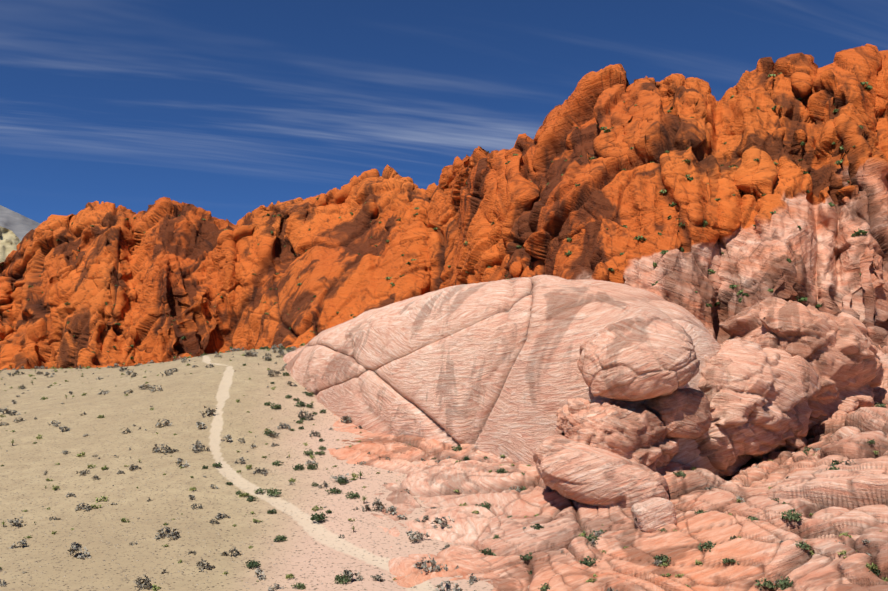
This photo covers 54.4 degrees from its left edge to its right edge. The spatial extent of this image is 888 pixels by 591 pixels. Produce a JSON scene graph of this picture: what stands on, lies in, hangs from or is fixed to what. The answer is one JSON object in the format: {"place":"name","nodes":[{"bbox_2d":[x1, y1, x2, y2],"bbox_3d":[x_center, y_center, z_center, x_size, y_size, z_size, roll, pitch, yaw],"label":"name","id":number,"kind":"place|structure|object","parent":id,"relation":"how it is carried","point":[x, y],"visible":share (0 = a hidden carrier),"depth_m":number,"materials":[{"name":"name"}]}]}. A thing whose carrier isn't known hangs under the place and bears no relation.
{"place":"outdoors","nodes":[
{"label":"outdoors","id":0,"kind":"place"},
{"bbox_2d":[0,205,40,240],"bbox_3d":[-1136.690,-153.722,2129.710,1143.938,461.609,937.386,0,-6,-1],"label":"distant mountain","id":1,"kind":"structure","parent":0,"point":[19,226],"depth_m":2460.64,"materials":[{"name":"grey stone"}]},
{"bbox_2d":[0,349,730,590],"bbox_3d":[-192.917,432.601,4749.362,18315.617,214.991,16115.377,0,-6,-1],"label":"sandy ground","id":2,"kind":"structure","parent":0,"point":[313,555],"depth_m":104.74,"materials":[{"name":"beige sand"}]},
{"bbox_2d":[0,226,20,262],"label":"distant hill","id":3,"kind":"structure","parent":2,"relation":"on","point":[10,240],"depth_m":873.95,"materials":[{"name":"beige stone"}]},
{"bbox_2d":[1,350,448,573],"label":"shrubs","id":4,"kind":"object","parent":2,"relation":"on","point":[164,570],"visible":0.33,"depth_m":117.07,"materials":[{"name":"green plant"}]},
{"bbox_2d":[0,44,887,369],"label":"rock cliff","id":5,"kind":"structure","parent":2,"relation":"on","point":[184,268],"depth_m":298.09,"materials":[{"name":"orange stone"}]},
{"bbox_2d":[0,72,872,367],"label":"shrub","id":6,"kind":"object","parent":5,"relation":"on","point":[838,162],"visible":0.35,"depth_m":256.71,"materials":[{"name":"green plant"}]},
{"bbox_2d":[283,275,733,480],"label":"rock dome","id":7,"kind":"structure","parent":2,"relation":"on","point":[490,367],"depth_m":119.34,"materials":[{"name":"stone"}]},
{"bbox_2d":[0,0,887,224],"label":"sky","id":8,"kind":"structure","parent":0,"point":[228,109],"materials":[{"name":"blue"}]},
{"bbox_2d":[299,345,887,590],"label":"rock ledges","id":9,"kind":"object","parent":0,"point":[852,500],"depth_m":81.66,"materials":[{"name":"stone"}]},
{"bbox_2d":[533,435,668,508],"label":"rock slab","id":10,"kind":"structure","parent":9,"relation":"on","point":[581,473],"depth_m":89.76,"materials":[{"name":"stone"}]},
{"bbox_2d":[555,398,678,471],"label":"rock pedestal","id":11,"kind":"object","parent":9,"relation":"on","point":[636,431],"visible":0.58,"depth_m":94.22,"materials":[{"name":"stone"}]},
{"bbox_2d":[577,316,699,400],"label":"balanced boulder","id":12,"kind":"object","parent":11,"relation":"on","point":[638,358],"visible":1,"depth_m":94.66,"materials":[{"name":"stone"}]},
{"bbox_2d":[643,388,711,438],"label":"rock block","id":13,"kind":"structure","parent":11,"relation":"on","point":[683,413],"depth_m":95.58,"materials":[{"name":"stone"}]},
{"bbox_2d":[631,497,676,532],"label":"boulder","id":14,"kind":"object","parent":9,"relation":"on","point":[650,515],"visible":0.94,"depth_m":81.73,"materials":[{"name":"stone"}]},
{"bbox_2d":[694,338,820,475],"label":"shoulder rock","id":15,"kind":"object","parent":9,"relation":"on","point":[758,396],"visible":0.56,"depth_m":103.96,"materials":[{"name":"stone"}]},
{"bbox_2d":[719,297,884,430],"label":"boulder","id":16,"kind":"object","parent":9,"relation":"on","point":[838,353],"visible":0.58,"depth_m":113.15,"materials":[{"name":"stone"}]}
]}

